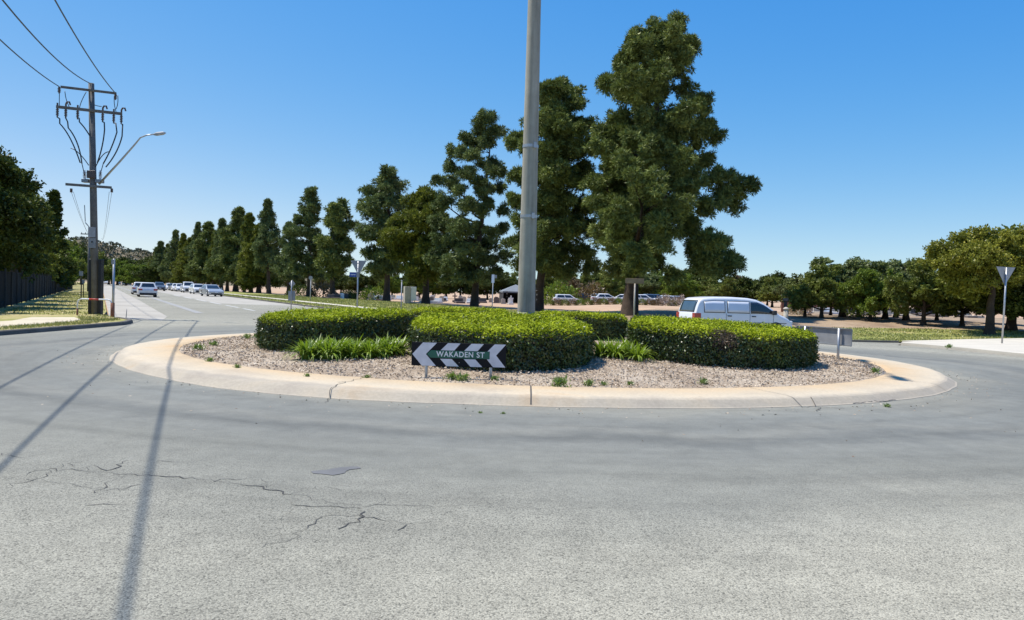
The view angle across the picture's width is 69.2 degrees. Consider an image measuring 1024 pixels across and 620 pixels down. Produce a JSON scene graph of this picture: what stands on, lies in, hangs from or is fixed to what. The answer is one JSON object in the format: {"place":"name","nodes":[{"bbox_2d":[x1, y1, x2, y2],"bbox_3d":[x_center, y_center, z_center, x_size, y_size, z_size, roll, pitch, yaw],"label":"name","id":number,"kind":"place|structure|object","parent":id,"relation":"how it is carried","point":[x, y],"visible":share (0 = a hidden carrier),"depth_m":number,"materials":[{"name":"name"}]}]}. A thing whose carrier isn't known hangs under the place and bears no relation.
{"place":"outdoors","nodes":[
{"label":"outdoors","id":0,"kind":"place"},
{"bbox_2d":[0,282,124,329],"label":"verge","id":1,"kind":"structure","parent":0,"point":[13,316],"depth_m":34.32,"materials":[{"name":"green plant"}]},
{"bbox_2d":[0,156,55,243],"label":"garden tree","id":2,"kind":"object","parent":1,"relation":"on","point":[45,208],"visible":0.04,"depth_m":41.67,"materials":[{"name":"green plant"}]},
{"bbox_2d":[0,144,64,282],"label":"garden tree","id":3,"kind":"object","parent":1,"relation":"on","point":[17,208],"visible":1,"depth_m":35.73,"materials":[{"name":"green plant"}]},
{"bbox_2d":[3,237,67,281],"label":"leafy tree","id":4,"kind":"object","parent":1,"relation":"on","point":[49,267],"visible":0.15,"depth_m":66.76,"materials":[{"name":"green plant"}]},
{"bbox_2d":[0,268,72,307],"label":"picket fence","id":5,"kind":"object","parent":1,"relation":"on","point":[15,288],"visible":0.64,"depth_m":42.87,"materials":[{"name":"metal"}]},
{"bbox_2d":[0,317,79,326],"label":"footpath","id":6,"kind":"structure","parent":1,"relation":"on","point":[33,320],"depth_m":25.07,"materials":[{"name":"beige concrete"}]},
{"bbox_2d":[45,189,72,289],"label":"spire tree","id":7,"kind":"object","parent":1,"relation":"on","point":[55,200],"visible":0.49,"depth_m":73.75,"materials":[{"name":"green plant"}]},
{"bbox_2d":[0,313,119,329],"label":"grass","id":8,"kind":"structure","parent":1,"relation":"on","point":[90,319],"depth_m":23.59,"materials":[{"name":"green plant"}]},
{"bbox_2d":[58,244,79,279],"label":"leafy tree","id":9,"kind":"object","parent":1,"relation":"on","point":[71,268],"visible":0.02,"depth_m":85.60,"materials":[{"name":"green plant"}]},
{"bbox_2d":[63,246,81,287],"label":"leafy tree","id":10,"kind":"object","parent":1,"relation":"on","point":[73,254],"visible":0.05,"depth_m":97.55,"materials":[{"name":"green plant"}]},
{"bbox_2d":[56,83,165,313],"bbox_3d":[-16.622,-4.451,30.928,4.575,9.918,0.962,2,1,-2],"label":"power pole","id":11,"kind":"object","parent":1,"relation":"on","point":[96,279],"visible":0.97,"depth_m":30.90,"materials":[{"name":"brown wood"}]},
{"bbox_2d":[2,0,89,83],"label":"power line","id":12,"kind":"object","parent":11,"relation":"attached to","point":[10,9],"visible":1,"depth_m":20.22,"materials":[{"name":"black metal"}]},
{"bbox_2d":[110,259,114,316],"bbox_3d":[-15.698,-0.770,29.201,0.150,2.483,0.143,2,1,0],"label":"steel post","id":13,"kind":"object","parent":1,"relation":"on","point":[112,309],"visible":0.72,"depth_m":29.16,"materials":[{"name":"metal"}]},
{"bbox_2d":[104,284,166,319],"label":"shoulder","id":14,"kind":"object","parent":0,"point":[135,308],"visible":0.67,"depth_m":43.03},
{"bbox_2d":[135,282,157,296],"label":"white suv","id":15,"kind":"object","parent":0,"point":[146,288],"visible":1,"depth_m":75.26,"materials":[{"name":"paint"}]},
{"bbox_2d":[76,240,314,287],"bbox_3d":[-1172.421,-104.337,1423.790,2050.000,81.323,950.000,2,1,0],"label":"hills","id":16,"kind":"structure","parent":0,"point":[118,251],"depth_m":1369.67,"materials":[{"name":"green plant"}]},
{"bbox_2d":[68,236,162,279],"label":"hill scrub","id":17,"kind":"object","parent":16,"relation":"on","point":[115,247],"visible":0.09,"depth_m":1395.28,"materials":[{"name":"green plant"}]},
{"bbox_2d":[119,284,298,305],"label":"shoulder","id":18,"kind":"object","parent":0,"point":[219,299],"visible":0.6,"depth_m":75.46},
{"bbox_2d":[199,284,223,296],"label":"silver sedan","id":19,"kind":"object","parent":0,"point":[208,290],"visible":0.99,"depth_m":91.47,"materials":[{"name":"paint"}]},
{"bbox_2d":[0,284,1023,619],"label":"road","id":20,"kind":"structure","parent":0,"point":[906,512],"depth_m":5.35,"materials":[{"name":"grey asphalt"}]},
{"bbox_2d":[0,317,132,335],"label":"kerb","id":21,"kind":"structure","parent":20,"relation":"on","point":[127,321],"depth_m":22.07,"materials":[{"name":"grey concrete"}]},
{"bbox_2d":[311,466,359,474],"bbox_3d":[-1.421,1.317,6.080,0.412,0.001,0.210,1,2,-39],"label":"road patch","id":22,"kind":"object","parent":20,"relation":"on","point":[338,470],"visible":1,"depth_m":6.07,"materials":[{"name":"grey asphalt"}]},
{"bbox_2d":[41,341,1023,456],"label":"road litter","id":23,"kind":"object","parent":20,"relation":"on","point":[580,410],"visible":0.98,"depth_m":10.45,"materials":[{"name":"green plant"}]},
{"bbox_2d":[109,333,957,408],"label":"roundabout kerb","id":24,"kind":"structure","parent":20,"relation":"on","point":[166,359],"depth_m":10.88,"materials":[{"name":"concrete"}]},
{"bbox_2d":[179,335,885,387],"bbox_3d":[0.424,0.875,18.024,15.823,0.256,14.257,2,1,0],"label":"mulch bed","id":25,"kind":"object","parent":24,"relation":"on","point":[534,381],"visible":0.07,"depth_m":12.55,"materials":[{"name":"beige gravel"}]},
{"bbox_2d":[282,339,323,360],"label":"strap leaf plant","id":26,"kind":"object","parent":25,"relation":"on","point":[302,355],"visible":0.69,"depth_m":13.26,"materials":[{"name":"green plant"}]},
{"bbox_2d":[291,337,329,360],"bbox_3d":[-3.630,0.706,13.376,0.959,0.439,0.868,2,1,0],"label":"strap leaf plant","id":27,"kind":"object","parent":25,"relation":"on","point":[311,354],"visible":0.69,"depth_m":13.26,"materials":[{"name":"green plant"}]},
{"bbox_2d":[304,339,352,361],"bbox_3d":[-3.329,0.697,13.369,1.008,0.462,0.912,1,1,-13],"label":"strap leaf plant","id":28,"kind":"object","parent":25,"relation":"on","point":[322,348],"visible":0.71,"depth_m":13.23,"materials":[{"name":"green plant"}]},
{"bbox_2d":[253,305,415,351],"bbox_3d":[-3.990,0.358,17.238,3.239,0.906,5.554,2,1,0],"label":"hedge","id":29,"kind":"object","parent":25,"relation":"on","point":[281,329],"visible":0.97,"depth_m":15.35,"materials":[{"name":"green plant"}]},
{"bbox_2d":[320,336,360,359],"bbox_3d":[-3.161,0.689,13.523,0.906,0.459,1.002,1,1,-27],"label":"strap leaf plant","id":30,"kind":"object","parent":25,"relation":"on","point":[345,342],"visible":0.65,"depth_m":13.37,"materials":[{"name":"green plant"}]},
{"bbox_2d":[336,343,371,359],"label":"strap leaf plant","id":31,"kind":"object","parent":25,"relation":"on","point":[352,354],"visible":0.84,"depth_m":13.35,"materials":[{"name":"green plant"}]},
{"bbox_2d":[355,340,387,359],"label":"strap leaf plant","id":32,"kind":"object","parent":25,"relation":"on","point":[370,348],"visible":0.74,"depth_m":13.54,"materials":[{"name":"green plant"}]},
{"bbox_2d":[411,342,505,378],"bbox_3d":[-0.830,0.933,11.521,1.460,0.845,0.075,2,1,-2],"label":"chevron sign","id":33,"kind":"object","parent":25,"relation":"on","point":[427,354],"visible":0.99,"depth_m":11.48,"materials":[{"name":"metal"}]},
{"bbox_2d":[410,305,508,318],"bbox_3d":[-1.488,0.301,21.400,3.029,0.972,4.337,2,1,0],"label":"hedge","id":34,"kind":"object","parent":25,"relation":"on","point":[418,311],"visible":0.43,"depth_m":19.97,"materials":[{"name":"green plant"}]},
{"bbox_2d":[405,309,597,371],"bbox_3d":[-0.247,0.515,14.709,3.703,0.968,5.269,2,1,0],"label":"hedge","id":35,"kind":"object","parent":25,"relation":"on","point":[534,341],"visible":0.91,"depth_m":12.68,"materials":[{"name":"green plant"}]},
{"bbox_2d":[517,0,540,313],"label":"concrete pole","id":36,"kind":"object","parent":25,"relation":"on","point":[527,264],"visible":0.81,"depth_m":17.77,"materials":[{"name":"concrete"}]},
{"bbox_2d":[536,309,627,340],"bbox_3d":[1.983,0.426,21.383,2.708,0.922,4.279,2,1,0],"label":"hedge","id":37,"kind":"object","parent":25,"relation":"on","point":[606,325],"visible":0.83,"depth_m":19.52,"materials":[{"name":"green plant"}]},
{"bbox_2d":[597,339,635,359],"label":"strap leaf plant","id":38,"kind":"object","parent":25,"relation":"on","point":[617,355],"visible":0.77,"depth_m":14.36,"materials":[{"name":"green plant"}]},
{"bbox_2d":[620,343,656,362],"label":"strap leaf plant","id":39,"kind":"object","parent":25,"relation":"on","point":[638,354],"visible":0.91,"depth_m":14.13,"materials":[{"name":"green plant"}]},
{"bbox_2d":[624,316,819,369],"bbox_3d":[4.406,0.631,15.981,4.175,0.957,4.601,2,1,0],"label":"hedge","id":40,"kind":"object","parent":25,"relation":"on","point":[722,343],"visible":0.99,"depth_m":14.14,"materials":[{"name":"green plant"}]},
{"bbox_2d":[795,325,852,359],"bbox_3d":[7.505,0.932,18.030,0.122,1.047,1.650,1,1,-26],"label":"chevron sign","id":41,"kind":"object","parent":25,"relation":"on","point":[838,337],"visible":0.67,"depth_m":17.75,"materials":[{"name":"metal"}]},
{"bbox_2d":[179,290,898,342],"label":"kerb","id":42,"kind":"structure","parent":20,"relation":"on","point":[886,341],"depth_m":54.64,"materials":[{"name":"grey concrete"}]},
{"bbox_2d":[676,296,792,327],"bbox_3d":[10.284,0.375,34.309,5.050,1.953,2.260,1,1,-13],"label":"white van","id":43,"kind":"object","parent":20,"relation":"on","point":[739,309],"visible":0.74,"depth_m":33.39,"materials":[{"name":"paint"}]},
{"bbox_2d":[0,0,1023,290],"label":"sky","id":44,"kind":"structure","parent":0,"point":[873,130],"materials":[{"name":"blue"}]},
{"bbox_2d":[77,281,1022,344],"bbox_3d":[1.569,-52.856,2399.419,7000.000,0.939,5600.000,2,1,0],"label":"ground","id":45,"kind":"structure","parent":0,"point":[603,308],"depth_m":93.56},
{"bbox_2d":[79,251,115,279],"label":"leafy tree","id":46,"kind":"object","parent":45,"relation":"on","point":[107,270],"visible":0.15,"depth_m":261.93,"materials":[{"name":"green plant"}]},
{"bbox_2d":[115,263,135,285],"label":"leafy tree","id":47,"kind":"object","parent":45,"relation":"on","point":[120,275],"visible":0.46,"depth_m":276.69,"materials":[{"name":"green plant"}]},
{"bbox_2d":[126,264,150,283],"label":"leafy tree","id":48,"kind":"object","parent":45,"relation":"on","point":[129,277],"visible":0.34,"depth_m":257.64,"materials":[{"name":"green plant"}]},
{"bbox_2d":[131,264,165,282],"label":"leafy tree","id":49,"kind":"object","parent":45,"relation":"on","point":[150,274],"visible":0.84,"depth_m":237.98,"materials":[{"name":"green plant"}]},
{"bbox_2d":[149,241,165,266],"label":"pine tree","id":50,"kind":"object","parent":45,"relation":"on","point":[159,249],"visible":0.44,"depth_m":245.48,"materials":[{"name":"green plant"}]},
{"bbox_2d":[158,229,179,282],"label":"pine tree","id":51,"kind":"object","parent":45,"relation":"on","point":[171,256],"visible":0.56,"depth_m":225.85,"materials":[{"name":"green plant"}]},
{"bbox_2d":[169,233,186,283],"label":"pine tree","id":52,"kind":"object","parent":45,"relation":"on","point":[181,242],"visible":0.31,"depth_m":214.37,"materials":[{"name":"green plant"}]},
{"bbox_2d":[169,237,199,283],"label":"pine tree","id":53,"kind":"object","parent":45,"relation":"on","point":[179,271],"visible":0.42,"depth_m":203.15,"materials":[{"name":"green plant"}]},
{"bbox_2d":[184,221,202,283],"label":"pine tree","id":54,"kind":"object","parent":45,"relation":"on","point":[196,230],"visible":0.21,"depth_m":196.75,"materials":[{"name":"green plant"}]},
{"bbox_2d":[182,221,217,284],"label":"pine tree","id":55,"kind":"object","parent":45,"relation":"on","point":[194,271],"visible":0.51,"depth_m":181.40,"materials":[{"name":"green plant"}]},
{"bbox_2d":[203,230,218,284],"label":"pine tree","id":56,"kind":"object","parent":45,"relation":"on","point":[210,280],"visible":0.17,"depth_m":178.87,"materials":[{"name":"green plant"}]},
{"bbox_2d":[204,217,226,290],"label":"pine tree","id":57,"kind":"object","parent":45,"relation":"on","point":[220,224],"visible":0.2,"depth_m":170.86,"materials":[{"name":"green plant"}]},
{"bbox_2d":[202,206,244,291],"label":"pine tree","id":58,"kind":"object","parent":45,"relation":"on","point":[230,246],"visible":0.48,"depth_m":158.18,"materials":[{"name":"green plant"}]},
{"bbox_2d":[229,222,245,292],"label":"pine tree","id":59,"kind":"object","parent":45,"relation":"on","point":[233,266],"visible":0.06,"depth_m":152.85,"materials":[{"name":"green plant"}]},
{"bbox_2d":[236,212,255,292],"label":"pine tree","id":60,"kind":"object","parent":45,"relation":"on","point":[247,227],"visible":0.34,"depth_m":148.05,"materials":[{"name":"green plant"}]},
{"bbox_2d":[234,223,284,292],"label":"pine tree","id":61,"kind":"object","parent":45,"relation":"on","point":[249,277],"visible":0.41,"depth_m":142.33,"materials":[{"name":"green plant"}]},
{"bbox_2d":[250,198,288,293],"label":"pine tree","id":62,"kind":"object","parent":45,"relation":"on","point":[269,233],"visible":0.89,"depth_m":136.99,"materials":[{"name":"green plant"}]},
{"bbox_2d":[269,221,304,293],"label":"pine tree","id":63,"kind":"object","parent":45,"relation":"on","point":[281,271],"visible":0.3,"depth_m":126.86,"materials":[{"name":"green plant"}]},
{"bbox_2d":[281,186,326,296],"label":"pine tree","id":64,"kind":"object","parent":45,"relation":"on","point":[301,227],"visible":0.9,"depth_m":109.60,"materials":[{"name":"green plant"}]},
{"bbox_2d":[305,281,336,296],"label":"bush","id":65,"kind":"object","parent":45,"relation":"on","point":[317,288],"visible":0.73,"depth_m":111.29,"materials":[{"name":"green plant"}]},
{"bbox_2d":[312,197,358,293],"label":"pine tree","id":66,"kind":"object","parent":45,"relation":"on","point":[333,261],"visible":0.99,"depth_m":102.98,"materials":[{"name":"green plant"}]},
{"bbox_2d":[342,272,367,295],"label":"leafy tree","id":67,"kind":"object","parent":45,"relation":"on","point":[350,282],"visible":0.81,"depth_m":158.53,"materials":[{"name":"green plant"}]},
{"bbox_2d":[349,260,365,306],"bbox_3d":[-7.912,-0.996,38.000,0.900,3.076,0.110,2,1,14],"label":"give way sign","id":68,"kind":"object","parent":45,"relation":"on","point":[358,265],"visible":0.96,"depth_m":37.98,"materials":[{"name":"metal"}]},
{"bbox_2d":[359,285,383,299],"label":"bush","id":69,"kind":"object","parent":45,"relation":"on","point":[372,291],"visible":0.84,"depth_m":99.41,"materials":[{"name":"green plant"}]},
{"bbox_2d":[132,284,629,321],"bbox_3d":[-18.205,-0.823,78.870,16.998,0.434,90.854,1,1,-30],"label":"grass","id":70,"kind":"structure","parent":45,"relation":"on","point":[343,301],"depth_m":74.40,"materials":[{"name":"green plant"}]},
{"bbox_2d":[353,164,411,301],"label":"pine tree","id":71,"kind":"object","parent":45,"relation":"on","point":[384,196],"visible":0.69,"depth_m":91.27,"materials":[{"name":"green plant"}]},
{"bbox_2d":[376,274,407,294],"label":"leafy tree","id":72,"kind":"object","parent":45,"relation":"on","point":[395,285],"visible":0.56,"depth_m":148.61,"materials":[{"name":"green plant"}]},
{"bbox_2d":[403,286,415,302],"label":"notice cabinet","id":73,"kind":"object","parent":45,"relation":"on","point":[409,294],"visible":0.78,"depth_m":77.69,"materials":[{"name":"metal"}]},
{"bbox_2d":[375,184,452,303],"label":"pine tree","id":74,"kind":"object","parent":45,"relation":"on","point":[406,237],"visible":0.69,"depth_m":80.86,"materials":[{"name":"green plant"}]},
{"bbox_2d":[416,276,454,294],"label":"leafy tree","id":75,"kind":"object","parent":45,"relation":"on","point":[438,291],"visible":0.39,"depth_m":148.13,"materials":[{"name":"green plant"}]},
{"bbox_2d":[451,282,471,295],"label":"leafy tree","id":76,"kind":"object","parent":45,"relation":"on","point":[465,288],"visible":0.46,"depth_m":149.15,"materials":[{"name":"green plant"}]},
{"bbox_2d":[422,108,515,306],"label":"pine tree","id":77,"kind":"object","parent":45,"relation":"on","point":[458,265],"visible":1,"depth_m":73.50,"materials":[{"name":"green plant"}]},
{"bbox_2d":[471,277,496,299],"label":"leafy tree","id":78,"kind":"object","parent":45,"relation":"on","point":[485,288],"visible":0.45,"depth_m":148.35,"materials":[{"name":"green plant"}]},
{"bbox_2d":[491,272,515,293],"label":"leafy tree","id":79,"kind":"object","parent":45,"relation":"on","point":[505,283],"visible":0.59,"depth_m":148.93,"materials":[{"name":"green plant"}]},
{"bbox_2d":[499,285,517,302],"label":"marquee tent","id":80,"kind":"object","parent":45,"relation":"on","point":[512,292],"visible":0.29,"depth_m":110.83,"materials":[{"name":"fabric"}]},
{"bbox_2d":[497,75,601,310],"bbox_3d":[3.437,-10.195,64.994,9.809,21.132,10.826,0,2,-43],"label":"pine tree","id":81,"kind":"object","parent":45,"relation":"on","point":[564,132],"visible":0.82,"depth_m":62.12,"materials":[{"name":"green plant"}]},
{"bbox_2d":[544,280,582,303],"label":"bush","id":82,"kind":"object","parent":45,"relation":"on","point":[570,288],"visible":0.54,"depth_m":117.02,"materials":[{"name":"green plant"}]},
{"bbox_2d":[573,280,606,302],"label":"bush","id":83,"kind":"object","parent":45,"relation":"on","point":[589,288],"visible":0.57,"depth_m":119.06,"materials":[{"name":"brown plant"}]},
{"bbox_2d":[594,273,624,296],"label":"leafy tree","id":84,"kind":"object","parent":45,"relation":"on","point":[609,285],"visible":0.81,"depth_m":143.88,"materials":[{"name":"green plant"}]},
{"bbox_2d":[638,273,663,293],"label":"leafy tree","id":85,"kind":"object","parent":45,"relation":"on","point":[650,285],"visible":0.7,"depth_m":147.84,"materials":[{"name":"green plant"}]},
{"bbox_2d":[660,274,705,297],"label":"leafy tree","id":86,"kind":"object","parent":45,"relation":"on","point":[687,288],"visible":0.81,"depth_m":138.19,"materials":[{"name":"green plant"}]},
{"bbox_2d":[695,275,722,295],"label":"leafy tree","id":87,"kind":"object","parent":45,"relation":"on","point":[714,281],"visible":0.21,"depth_m":139.17,"materials":[{"name":"green plant"}]},
{"bbox_2d":[704,276,739,296],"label":"leafy tree","id":88,"kind":"object","parent":45,"relation":"on","point":[727,288],"visible":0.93,"depth_m":128.38,"materials":[{"name":"green plant"}]},
{"bbox_2d":[731,275,763,299],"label":"leafy tree","id":89,"kind":"object","parent":45,"relation":"on","point":[747,287],"visible":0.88,"depth_m":128.42,"materials":[{"name":"green plant"}]},
{"bbox_2d":[754,277,782,306],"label":"leafy tree","id":90,"kind":"object","parent":45,"relation":"on","point":[764,295],"visible":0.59,"depth_m":124.20,"materials":[{"name":"green plant"}]},
{"bbox_2d":[770,278,790,295],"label":"leafy tree","id":91,"kind":"object","parent":45,"relation":"on","point":[780,288],"visible":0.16,"depth_m":120.54,"materials":[{"name":"green plant"}]},
{"bbox_2d":[901,338,1023,356],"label":"traffic island","id":92,"kind":"structure","parent":45,"relation":"on","point":[1011,347],"depth_m":29.48,"materials":[{"name":"concrete"}]},
{"bbox_2d":[996,266,1014,342],"bbox_3d":[21.342,-0.110,32.199,0.930,3.516,0.105,3,1,-8],"label":"give way sign","id":93,"kind":"object","parent":92,"relation":"on","point":[1005,273],"visible":0.9,"depth_m":32.18,"materials":[{"name":"metal"}]},
{"bbox_2d":[998,282,1023,319],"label":"leafy tree","id":94,"kind":"object","parent":45,"relation":"on","point":[1014,305],"visible":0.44,"depth_m":41.29,"materials":[{"name":"green plant"}]},
{"bbox_2d":[627,309,1023,330],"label":"bank","id":95,"kind":"structure","parent":0,"point":[835,320],"depth_m":51.02,"materials":[{"name":"green plant"}]},
{"bbox_2d":[577,9,764,315],"bbox_3d":[11.421,-10.491,54.682,13.385,22.516,17.209,2,1,0],"label":"pine tree","id":96,"kind":"object","parent":95,"relation":"on","point":[645,186],"visible":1,"depth_m":51.48,"materials":[{"name":"green plant"}]},
{"bbox_2d":[778,271,817,316],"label":"leafy tree","id":97,"kind":"object","parent":95,"relation":"on","point":[789,294],"visible":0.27,"depth_m":54.58,"materials":[{"name":"green plant"}]},
{"bbox_2d":[789,262,857,317],"bbox_3d":[22.456,-1.349,52.904,4.467,4.213,4.064,1,2,-37],"label":"leafy tree","id":98,"kind":"object","parent":95,"relation":"on","point":[824,294],"visible":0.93,"depth_m":52.60,"materials":[{"name":"green plant"}]},
{"bbox_2d":[787,256,871,316],"bbox_3d":[25.382,-1.703,56.398,8.167,4.937,6.541,2,1,5],"label":"leafy tree","id":99,"kind":"object","parent":95,"relation":"on","point":[850,267],"visible":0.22,"depth_m":55.93,"materials":[{"name":"green plant"}]},
{"bbox_2d":[835,267,902,320],"bbox_3d":[24.919,-1.046,51.484,4.092,3.912,3.753,1,1,-22],"label":"leafy tree","id":100,"kind":"object","parent":95,"relation":"on","point":[868,286],"visible":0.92,"depth_m":50.78,"materials":[{"name":"green plant"}]},
{"bbox_2d":[867,258,935,320],"bbox_3d":[28.261,-1.423,53.014,7.252,4.750,5.808,3,2,38],"label":"leafy tree","id":101,"kind":"object","parent":95,"relation":"on","point":[895,264],"visible":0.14,"depth_m":53.13,"materials":[{"name":"green plant"}]},
{"bbox_2d":[882,257,950,325],"bbox_3d":[26.543,-1.131,48.513,4.640,4.594,4.221,1,2,-41],"label":"leafy tree","id":102,"kind":"object","parent":95,"relation":"on","point":[919,293],"visible":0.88,"depth_m":47.91,"materials":[{"name":"green plant"}]},
{"bbox_2d":[930,292,1001,325],"bbox_3d":[29.059,-0.717,47.615,3.626,3.878,5.735,2,1,-6],"label":"leafy tree","id":103,"kind":"object","parent":95,"relation":"on","point":[955,312],"visible":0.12,"depth_m":47.53,"materials":[{"name":"green plant"}]},
{"bbox_2d":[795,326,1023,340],"bbox_3d":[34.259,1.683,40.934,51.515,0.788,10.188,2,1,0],"label":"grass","id":104,"kind":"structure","parent":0,"point":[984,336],"depth_m":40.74,"materials":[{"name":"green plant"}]},
{"bbox_2d":[850,328,1023,340],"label":"grass strip","id":105,"kind":"object","parent":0,"point":[915,333],"depth_m":42.03,"materials":[{"name":"plant"}]},
{"bbox_2d":[914,223,1023,334],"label":"shade tree","id":106,"kind":"object","parent":105,"relation":"on","point":[966,262],"visible":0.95,"depth_m":40.03,"materials":[{"name":"green plant"}]},
{"bbox_2d":[931,222,1023,330],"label":"leafy tree","id":107,"kind":"object","parent":105,"relation":"on","point":[1010,324],"visible":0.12,"depth_m":44.48,"materials":[{"name":"green plant"}]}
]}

